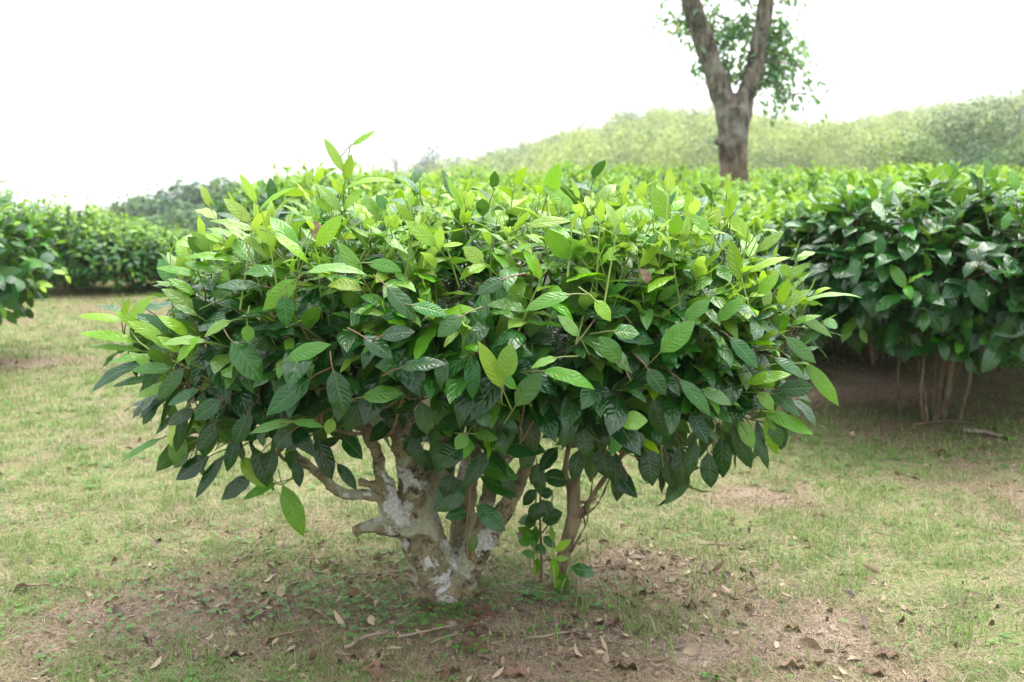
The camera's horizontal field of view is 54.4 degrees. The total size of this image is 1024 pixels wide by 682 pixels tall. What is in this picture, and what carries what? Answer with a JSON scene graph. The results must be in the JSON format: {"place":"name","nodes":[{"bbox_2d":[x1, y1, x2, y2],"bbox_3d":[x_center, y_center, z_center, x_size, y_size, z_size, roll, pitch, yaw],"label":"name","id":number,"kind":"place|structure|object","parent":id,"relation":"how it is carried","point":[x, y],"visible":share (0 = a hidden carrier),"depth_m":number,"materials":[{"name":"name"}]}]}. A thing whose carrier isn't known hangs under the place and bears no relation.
{"place":"outdoors","nodes":[
{"label":"outdoors","id":0,"kind":"place"},
{"bbox_2d":[0,273,1023,681],"bbox_3d":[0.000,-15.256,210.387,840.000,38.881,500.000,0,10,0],"label":"ground","id":1,"kind":"structure","parent":0,"point":[870,379],"depth_m":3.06,"materials":[{"name":"plant"}]},
{"bbox_2d":[0,177,49,267],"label":"tea bush","id":2,"kind":"object","parent":1,"relation":"on","point":[19,207],"visible":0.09,"depth_m":9.30,"materials":[{"name":"green plant"}]},
{"bbox_2d":[0,180,70,325],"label":"tea bush","id":3,"kind":"object","parent":1,"relation":"on","point":[21,265],"visible":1,"depth_m":6.06,"materials":[{"name":"green plant"}]},
{"bbox_2d":[25,195,65,217],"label":"hill tree","id":4,"kind":"object","parent":1,"relation":"on","point":[35,201],"visible":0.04,"depth_m":79.61,"materials":[{"name":"green plant"}]},
{"bbox_2d":[25,580,88,589],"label":"fallen twig","id":5,"kind":"object","parent":1,"relation":"on","point":[28,585],"visible":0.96,"depth_m":2.77,"materials":[{"name":"wood"}]},
{"bbox_2d":[20,188,114,289],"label":"tea bush","id":6,"kind":"object","parent":1,"relation":"on","point":[56,220],"visible":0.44,"depth_m":9.76,"materials":[{"name":"green plant"}]},
{"bbox_2d":[9,209,158,272],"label":"tea bush","id":7,"kind":"object","parent":1,"relation":"on","point":[142,220],"visible":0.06,"depth_m":11.53,"materials":[{"name":"green plant"}]},
{"bbox_2d":[70,200,118,217],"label":"hill tree","id":8,"kind":"object","parent":1,"relation":"on","point":[108,207],"visible":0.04,"depth_m":74.48,"materials":[{"name":"green plant"}]},
{"bbox_2d":[49,214,182,291],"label":"tea bush","id":9,"kind":"object","parent":1,"relation":"on","point":[107,263],"visible":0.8,"depth_m":9.55,"materials":[{"name":"green plant"}]},
{"bbox_2d":[101,189,158,226],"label":"hill tree","id":10,"kind":"object","parent":1,"relation":"on","point":[124,207],"visible":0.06,"depth_m":65.01,"materials":[{"name":"green plant"}]},
{"bbox_2d":[111,222,218,287],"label":"tea bush","id":11,"kind":"object","parent":1,"relation":"on","point":[164,244],"visible":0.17,"depth_m":9.95,"materials":[{"name":"green plant"}]},
{"bbox_2d":[126,175,220,229],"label":"hill tree","id":12,"kind":"object","parent":1,"relation":"on","point":[152,207],"visible":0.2,"depth_m":60.31,"materials":[{"name":"green plant"}]},
{"bbox_2d":[129,194,223,250],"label":"hill tree","id":13,"kind":"object","parent":1,"relation":"on","point":[188,222],"visible":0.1,"depth_m":49.05,"materials":[{"name":"green plant"}]},
{"bbox_2d":[203,169,242,226],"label":"hill tree","id":14,"kind":"object","parent":1,"relation":"on","point":[216,194],"visible":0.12,"depth_m":56.84,"materials":[{"name":"green plant"}]},
{"bbox_2d":[222,649,246,658],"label":"fallen leaf","id":15,"kind":"object","parent":1,"relation":"on","point":[236,652],"visible":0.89,"depth_m":2.38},
{"bbox_2d":[230,534,265,563],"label":"fallen twig","id":16,"kind":"object","parent":1,"relation":"on","point":[248,554],"visible":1,"depth_m":3.02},
{"bbox_2d":[239,608,262,619],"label":"fallen leaf","id":17,"kind":"object","parent":1,"relation":"on","point":[253,613],"visible":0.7,"depth_m":2.61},
{"bbox_2d":[209,167,328,236],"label":"tea bush","id":18,"kind":"object","parent":1,"relation":"on","point":[217,206],"visible":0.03,"depth_m":10.72,"materials":[{"name":"green plant"}]},
{"bbox_2d":[265,628,311,639],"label":"fallen twig","id":19,"kind":"object","parent":1,"relation":"on","point":[281,634],"visible":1,"depth_m":2.49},
{"bbox_2d":[300,605,336,625],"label":"fallen twig","id":20,"kind":"object","parent":1,"relation":"on","point":[318,611],"visible":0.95,"depth_m":2.61,"materials":[{"name":"wood"}]},
{"bbox_2d":[237,158,403,230],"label":"tea bush","id":21,"kind":"object","parent":1,"relation":"on","point":[261,197],"visible":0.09,"depth_m":8.89,"materials":[{"name":"green plant"}]},
{"bbox_2d":[266,171,408,200],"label":"tea bush","id":22,"kind":"object","parent":1,"relation":"on","point":[282,181],"visible":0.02,"depth_m":9.57,"materials":[{"name":"green plant"}]},
{"bbox_2d":[345,649,362,660],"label":"fallen leaf","id":23,"kind":"object","parent":1,"relation":"on","point":[358,653],"visible":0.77,"depth_m":2.39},
{"bbox_2d":[341,588,368,599],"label":"fallen leaf","id":24,"kind":"object","parent":1,"relation":"on","point":[353,592],"visible":0.56,"depth_m":2.72,"materials":[{"name":"plant"}]},
{"bbox_2d":[344,630,388,649],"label":"fallen twig","id":25,"kind":"object","parent":1,"relation":"on","point":[353,643],"visible":1,"depth_m":2.43,"materials":[{"name":"wood"}]},
{"bbox_2d":[336,650,399,670],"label":"fallen twig","id":26,"kind":"object","parent":1,"relation":"on","point":[344,653],"visible":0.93,"depth_m":2.38,"materials":[{"name":"wood"}]},
{"bbox_2d":[281,182,456,296],"bbox_3d":[-0.904,-0.620,7.386,1.748,1.166,1.953,2,10,10],"label":"tea bush","id":27,"kind":"object","parent":1,"relation":"on","point":[359,201],"visible":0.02,"depth_m":7.24,"materials":[{"name":"green plant"}]},
{"bbox_2d":[360,660,391,676],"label":"fallen leaf","id":28,"kind":"object","parent":1,"relation":"on","point":[377,668],"visible":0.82,"depth_m":2.32,"materials":[{"name":"plant"}]},
{"bbox_2d":[268,167,484,249],"bbox_3d":[-1.240,-0.904,8.771,2.052,1.274,1.916,8,13,41],"label":"tea bush","id":29,"kind":"object","parent":1,"relation":"on","point":[433,177],"visible":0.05,"depth_m":8.55,"materials":[{"name":"green plant"}]},
{"bbox_2d":[354,163,410,185],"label":"tea bush","id":30,"kind":"object","parent":1,"relation":"on","point":[383,170],"depth_m":15.82,"materials":[{"name":"green plant"}]},
{"bbox_2d":[337,169,435,188],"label":"tea bush","id":31,"kind":"object","parent":1,"relation":"on","point":[398,173],"visible":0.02,"depth_m":14.02,"materials":[{"name":"green plant"}]},
{"bbox_2d":[377,572,402,584],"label":"fallen twig","id":32,"kind":"object","parent":1,"relation":"on","point":[389,574],"visible":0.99,"depth_m":2.83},
{"bbox_2d":[77,130,709,606],"bbox_3d":[-0.343,0.153,2.636,1.558,1.378,1.287,0,10,0],"label":"tea bush","id":33,"kind":"object","parent":1,"relation":"on","point":[501,360],"visible":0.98,"depth_m":2.27,"materials":[{"name":"green plant"}]},
{"bbox_2d":[310,221,321,239],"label":"dead leaf","id":34,"kind":"object","parent":33,"relation":"on","point":[318,226],"visible":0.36,"depth_m":2.17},
{"bbox_2d":[641,268,651,283],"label":"dead leaf","id":35,"kind":"object","parent":33,"relation":"on","point":[646,276],"visible":1,"depth_m":2.13,"materials":[{"name":"plant"}]},
{"bbox_2d":[397,622,457,638],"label":"fallen twig","id":36,"kind":"object","parent":1,"relation":"on","point":[415,633],"visible":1,"depth_m":2.48,"materials":[{"name":"wood"}]},
{"bbox_2d":[386,167,475,189],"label":"tea bush","id":37,"kind":"object","parent":1,"relation":"on","point":[427,178],"visible":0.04,"depth_m":12.19,"materials":[{"name":"green plant"}]},
{"bbox_2d":[334,169,534,254],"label":"tea bush","id":38,"kind":"object","parent":1,"relation":"on","point":[499,198],"visible":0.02,"depth_m":6.31,"materials":[{"name":"green plant"}]},
{"bbox_2d":[441,664,459,679],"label":"fallen leaf","id":39,"kind":"object","parent":1,"relation":"on","point":[446,669],"visible":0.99,"depth_m":2.30,"materials":[{"name":"plant"}]},
{"bbox_2d":[397,175,523,206],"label":"tea bush","id":40,"kind":"object","parent":1,"relation":"on","point":[454,179],"visible":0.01,"depth_m":9.67,"materials":[{"name":"green plant"}]},
{"bbox_2d":[427,160,506,186],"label":"tea bush","id":41,"kind":"object","parent":1,"relation":"on","point":[469,171],"visible":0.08,"depth_m":15.43,"materials":[{"name":"green plant"}]},
{"bbox_2d":[456,639,488,653],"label":"fallen leaf","id":42,"kind":"object","parent":1,"relation":"on","point":[468,643],"visible":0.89,"depth_m":2.42,"materials":[{"name":"plant"}]},
{"bbox_2d":[465,622,485,629],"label":"fallen leaf","id":43,"kind":"object","parent":1,"relation":"on","point":[470,624],"visible":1,"depth_m":2.53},
{"bbox_2d":[472,604,501,617],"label":"fallen leaf","id":44,"kind":"object","parent":1,"relation":"on","point":[485,607],"visible":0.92,"depth_m":2.61,"materials":[{"name":"plant"}]},
{"bbox_2d":[428,182,545,209],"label":"tea bush","id":45,"kind":"object","parent":1,"relation":"on","point":[527,196],"depth_m":8.37,"materials":[{"name":"green plant"}]},
{"bbox_2d":[477,653,506,667],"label":"fallen twig","id":46,"kind":"object","parent":1,"relation":"on","point":[479,655],"visible":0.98,"depth_m":2.37,"materials":[{"name":"wood"}]},
{"bbox_2d":[456,168,531,185],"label":"tea bush","id":47,"kind":"object","parent":1,"relation":"on","point":[488,176],"visible":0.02,"depth_m":13.82,"materials":[{"name":"green plant"}]},
{"bbox_2d":[483,621,509,636],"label":"fallen twig","id":48,"kind":"object","parent":1,"relation":"on","point":[485,624],"visible":0.98,"depth_m":2.50,"materials":[{"name":"wood"}]},
{"bbox_2d":[471,169,542,191],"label":"tea bush","id":49,"kind":"object","parent":1,"relation":"on","point":[514,176],"visible":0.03,"depth_m":12.31,"materials":[{"name":"green plant"}]},
{"bbox_2d":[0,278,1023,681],"bbox_3d":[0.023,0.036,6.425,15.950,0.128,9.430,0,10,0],"label":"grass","id":50,"kind":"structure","parent":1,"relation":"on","point":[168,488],"depth_m":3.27,"materials":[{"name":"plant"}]},
{"bbox_2d":[0,318,1023,681],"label":"leaf litter","id":51,"kind":"object","parent":1,"relation":"on","point":[688,650],"visible":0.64,"depth_m":2.65,"materials":[{"name":"plant"}]},
{"bbox_2d":[0,315,1023,681],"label":"clover patch","id":52,"kind":"object","parent":1,"relation":"on","point":[414,611],"visible":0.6,"depth_m":2.69,"materials":[{"name":"green plant"}]},
{"bbox_2d":[503,663,534,677],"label":"fallen leaf","id":53,"kind":"object","parent":1,"relation":"on","point":[510,671],"visible":1,"depth_m":2.31,"materials":[{"name":"plant"}]},
{"bbox_2d":[377,183,681,319],"bbox_3d":[0.114,-0.271,5.324,1.724,1.152,1.857,-6,11,-32],"label":"tea bush","id":54,"kind":"object","parent":1,"relation":"on","point":[506,196],"visible":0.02,"depth_m":5.04,"materials":[{"name":"green plant"}]},
{"bbox_2d":[518,464,569,581],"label":"tea seedling","id":55,"kind":"object","parent":1,"relation":"on","point":[548,512],"visible":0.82,"depth_m":2.79,"materials":[{"name":"green plant"}]},
{"bbox_2d":[500,171,603,197],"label":"tea bush","id":56,"kind":"object","parent":1,"relation":"on","point":[522,187],"visible":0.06,"depth_m":11.03,"materials":[{"name":"green plant"}]},
{"bbox_2d":[526,628,588,639],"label":"fallen twig","id":57,"kind":"object","parent":1,"relation":"on","point":[544,636],"visible":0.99,"depth_m":2.49,"materials":[{"name":"wood"}]},
{"bbox_2d":[549,525,594,593],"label":"tea seedling","id":58,"kind":"object","parent":1,"relation":"on","point":[561,582],"visible":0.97,"depth_m":2.74,"materials":[{"name":"green plant"}]},
{"bbox_2d":[513,158,661,203],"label":"tea bush","id":59,"kind":"object","parent":1,"relation":"on","point":[611,180],"visible":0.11,"depth_m":9.53,"materials":[{"name":"green plant"}]},
{"bbox_2d":[589,562,631,568],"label":"fallen twig","id":60,"kind":"object","parent":1,"relation":"on","point":[602,566],"visible":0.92,"depth_m":2.92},
{"bbox_2d":[605,616,621,627],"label":"fallen leaf","id":61,"kind":"object","parent":1,"relation":"on","point":[609,621],"visible":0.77,"depth_m":2.57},
{"bbox_2d":[585,163,665,181],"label":"tea bush","id":62,"kind":"object","parent":1,"relation":"on","point":[635,170],"visible":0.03,"depth_m":15.98,"materials":[{"name":"green plant"}]},
{"bbox_2d":[613,658,639,670],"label":"fallen leaf","id":63,"kind":"object","parent":1,"relation":"on","point":[623,664],"visible":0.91,"depth_m":2.33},
{"bbox_2d":[609,186,679,205],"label":"tea bush","id":64,"kind":"object","parent":1,"relation":"on","point":[627,196],"depth_m":8.43,"materials":[{"name":"green plant"}]},
{"bbox_2d":[594,159,712,188],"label":"tea bush","id":65,"kind":"object","parent":1,"relation":"on","point":[642,178],"visible":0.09,"depth_m":12.33,"materials":[{"name":"green plant"}]},
{"bbox_2d":[527,190,797,295],"bbox_3d":[0.913,-0.347,5.898,1.793,1.094,2.003,8,13,40],"label":"tea bush","id":66,"kind":"object","parent":1,"relation":"on","point":[765,214],"visible":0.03,"depth_m":5.79,"materials":[{"name":"green plant"}]},
{"bbox_2d":[662,166,717,181],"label":"tea bush","id":67,"kind":"object","parent":1,"relation":"on","point":[692,172],"visible":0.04,"depth_m":20.39,"materials":[{"name":"green plant"}]},
{"bbox_2d":[629,169,753,201],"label":"tea bush","id":68,"kind":"object","parent":1,"relation":"on","point":[719,179],"visible":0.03,"depth_m":11.06,"materials":[{"name":"green plant"}]},
{"bbox_2d":[629,169,775,204],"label":"tea bush","id":69,"kind":"object","parent":1,"relation":"on","point":[696,190],"visible":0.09,"depth_m":9.54,"materials":[{"name":"green plant"}]},
{"bbox_2d":[689,162,719,178],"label":"tea bush","id":70,"kind":"object","parent":1,"relation":"on","point":[712,172],"visible":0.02,"depth_m":22.94,"materials":[{"name":"green plant"}]},
{"bbox_2d":[553,168,860,586],"bbox_3d":[0.497,0.143,2.628,0.768,1.178,1.041,0,10,0],"label":"tea bush","id":71,"kind":"object","parent":1,"relation":"on","point":[719,332],"visible":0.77,"depth_m":2.37,"materials":[{"name":"green plant"}]},
{"bbox_2d":[595,186,818,279],"bbox_3d":[1.056,-0.410,6.237,2.012,1.111,1.878,4,10,22],"label":"tea bush","id":72,"kind":"object","parent":1,"relation":"on","point":[746,207],"visible":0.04,"depth_m":6.14,"materials":[{"name":"green plant"}]},
{"bbox_2d":[699,543,746,545],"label":"fallen twig","id":73,"kind":"object","parent":1,"relation":"on","point":[700,544],"visible":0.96,"depth_m":3.12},
{"bbox_2d":[637,181,816,219],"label":"tea bush","id":74,"kind":"object","parent":1,"relation":"on","point":[775,206],"visible":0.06,"depth_m":7.19,"materials":[{"name":"green plant"}]},
{"bbox_2d":[700,170,771,183],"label":"tea bush","id":75,"kind":"object","parent":1,"relation":"on","point":[755,175],"visible":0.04,"depth_m":17.68,"materials":[{"name":"green plant"}]},
{"bbox_2d":[702,168,771,188],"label":"tea bush","id":76,"kind":"object","parent":1,"relation":"on","point":[763,181],"visible":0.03,"depth_m":15.77,"materials":[{"name":"green plant"}]},
{"bbox_2d":[645,0,834,187],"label":"forked tree","id":77,"kind":"object","parent":1,"relation":"on","point":[733,112],"visible":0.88,"depth_m":13.18,"materials":[{"name":"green plant"}]},
{"bbox_2d":[712,176,802,191],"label":"tea bush","id":78,"kind":"object","parent":1,"relation":"on","point":[759,180],"visible":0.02,"depth_m":12.47,"materials":[{"name":"green plant"}]},
{"bbox_2d":[747,166,792,179],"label":"tea bush","id":79,"kind":"object","parent":1,"relation":"on","point":[762,173],"visible":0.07,"depth_m":19.93,"materials":[{"name":"green plant"}]},
{"bbox_2d":[755,165,813,178],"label":"tea bush","id":80,"kind":"object","parent":1,"relation":"on","point":[795,169],"visible":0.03,"depth_m":22.65,"materials":[{"name":"green plant"}]},
{"bbox_2d":[777,656,804,667],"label":"fallen leaf","id":81,"kind":"object","parent":1,"relation":"on","point":[791,660],"visible":0.94,"depth_m":2.34,"materials":[{"name":"plant"}]},
{"bbox_2d":[751,184,832,212],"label":"tea bush","id":82,"kind":"object","parent":1,"relation":"on","point":[788,197],"depth_m":8.47,"materials":[{"name":"green plant"}]},
{"bbox_2d":[756,185,849,349],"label":"tea bush","id":83,"kind":"object","parent":1,"relation":"on","point":[836,345],"visible":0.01,"depth_m":6.56,"materials":[{"name":"green plant"}]},
{"bbox_2d":[746,160,883,204],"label":"tea bush","id":84,"kind":"object","parent":1,"relation":"on","point":[818,177],"visible":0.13,"depth_m":9.60,"materials":[{"name":"green plant"}]},
{"bbox_2d":[778,167,873,190],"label":"tea bush","id":85,"kind":"object","parent":1,"relation":"on","point":[802,173],"depth_m":16.05,"materials":[{"name":"green plant"}]},
{"bbox_2d":[777,190,928,213],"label":"tea bush","id":86,"kind":"object","parent":1,"relation":"on","point":[822,198],"depth_m":7.73,"materials":[{"name":"green plant"}]},
{"bbox_2d":[862,665,889,676],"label":"fallen leaf","id":87,"kind":"object","parent":1,"relation":"on","point":[880,668],"visible":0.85,"depth_m":2.32,"materials":[{"name":"plant"}]},
{"bbox_2d":[834,160,928,188],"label":"tea bush","id":88,"kind":"object","parent":1,"relation":"on","point":[899,173],"visible":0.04,"depth_m":14.07,"materials":[{"name":"green plant"}]},
{"bbox_2d":[873,646,899,658],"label":"fallen leaf","id":89,"kind":"object","parent":1,"relation":"on","point":[882,650],"visible":0.85,"depth_m":2.40,"materials":[{"name":"plant"}]},
{"bbox_2d":[757,158,1023,422],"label":"tea bush","id":90,"kind":"object","parent":1,"relation":"on","point":[932,269],"visible":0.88,"depth_m":4.18,"materials":[{"name":"green plant"}]},
{"bbox_2d":[787,187,1009,364],"bbox_3d":[2.243,-0.377,6.053,1.621,1.115,1.746,-3,10,-16],"label":"tea bush","id":91,"kind":"object","parent":1,"relation":"on","point":[873,356],"depth_m":6.11,"materials":[{"name":"green plant"}]},
{"bbox_2d":[853,127,955,172],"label":"hill tree","id":92,"kind":"object","parent":1,"relation":"on","point":[911,152],"visible":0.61,"depth_m":50.53,"materials":[{"name":"green plant"}]},
{"bbox_2d":[827,160,1023,202],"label":"tea bush","id":93,"kind":"object","parent":1,"relation":"on","point":[863,184],"visible":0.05,"depth_m":8.47,"materials":[{"name":"green plant"}]},
{"bbox_2d":[912,418,973,425],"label":"fallen twig","id":94,"kind":"object","parent":1,"relation":"on","point":[942,420],"visible":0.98,"depth_m":4.61,"materials":[{"name":"wood"}]},
{"bbox_2d":[882,158,1023,194],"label":"tea bush","id":95,"kind":"object","parent":1,"relation":"on","point":[1004,169],"visible":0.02,"depth_m":9.41,"materials":[{"name":"green plant"}]},
{"bbox_2d":[887,91,1023,168],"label":"hill tree","id":96,"kind":"object","parent":1,"relation":"on","point":[954,132],"visible":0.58,"depth_m":56.20,"materials":[{"name":"green plant"}]},
{"bbox_2d":[941,135,1008,171],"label":"hill tree","id":97,"kind":"object","parent":1,"relation":"on","point":[968,159],"visible":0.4,"depth_m":48.75,"materials":[{"name":"green plant"}]},
{"bbox_2d":[963,427,1002,436],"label":"fallen twig","id":98,"kind":"object","parent":1,"relation":"on","point":[971,431],"visible":1,"depth_m":4.39,"materials":[{"name":"wood"}]},
{"bbox_2d":[958,162,1023,177],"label":"tea bush","id":99,"kind":"object","parent":1,"relation":"on","point":[1016,172],"visible":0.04,"depth_m":20.27,"materials":[{"name":"green plant"}]},
{"bbox_2d":[988,134,1023,174],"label":"hill tree","id":100,"kind":"object","parent":1,"relation":"on","point":[1019,160],"visible":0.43,"depth_m":42.93,"materials":[{"name":"green plant"}]},
{"bbox_2d":[998,432,1017,440],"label":"fallen leaf","id":101,"kind":"object","parent":1,"relation":"on","point":[1012,437],"visible":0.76,"depth_m":4.34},
{"bbox_2d":[0,0,1023,217],"label":"sky","id":102,"kind":"structure","parent":0,"point":[101,100],"materials":[{"name":"white"}]},
{"bbox_2d":[756,159,872,175],"bbox_3d":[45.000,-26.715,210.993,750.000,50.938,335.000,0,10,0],"label":"hill","id":103,"kind":"structure","parent":0,"point":[806,167],"depth_m":131.47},
{"bbox_2d":[383,150,409,172],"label":"hill tree","id":104,"kind":"object","parent":103,"relation":"on","point":[396,163],"visible":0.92,"depth_m":221.20,"materials":[{"name":"green plant"}]},
{"bbox_2d":[405,137,455,179],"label":"hill tree","id":105,"kind":"object","parent":103,"relation":"on","point":[425,161],"visible":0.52,"depth_m":220.98,"materials":[{"name":"green plant"}]},
{"bbox_2d":[613,104,642,128],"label":"hill tree","id":106,"kind":"object","parent":103,"relation":"on","point":[630,113],"visible":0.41,"depth_m":222.56,"materials":[{"name":"green plant"}]},
{"bbox_2d":[260,86,1023,185],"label":"hillside wood","id":107,"kind":"object","parent":103,"relation":"on","point":[659,136],"visible":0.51,"depth_m":128.80,"materials":[{"name":"green plant"}]},
{"bbox_2d":[959,71,1023,165],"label":"hill tree","id":108,"kind":"object","parent":103,"relation":"on","point":[1020,110],"visible":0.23,"depth_m":60.57,"materials":[{"name":"green plant"}]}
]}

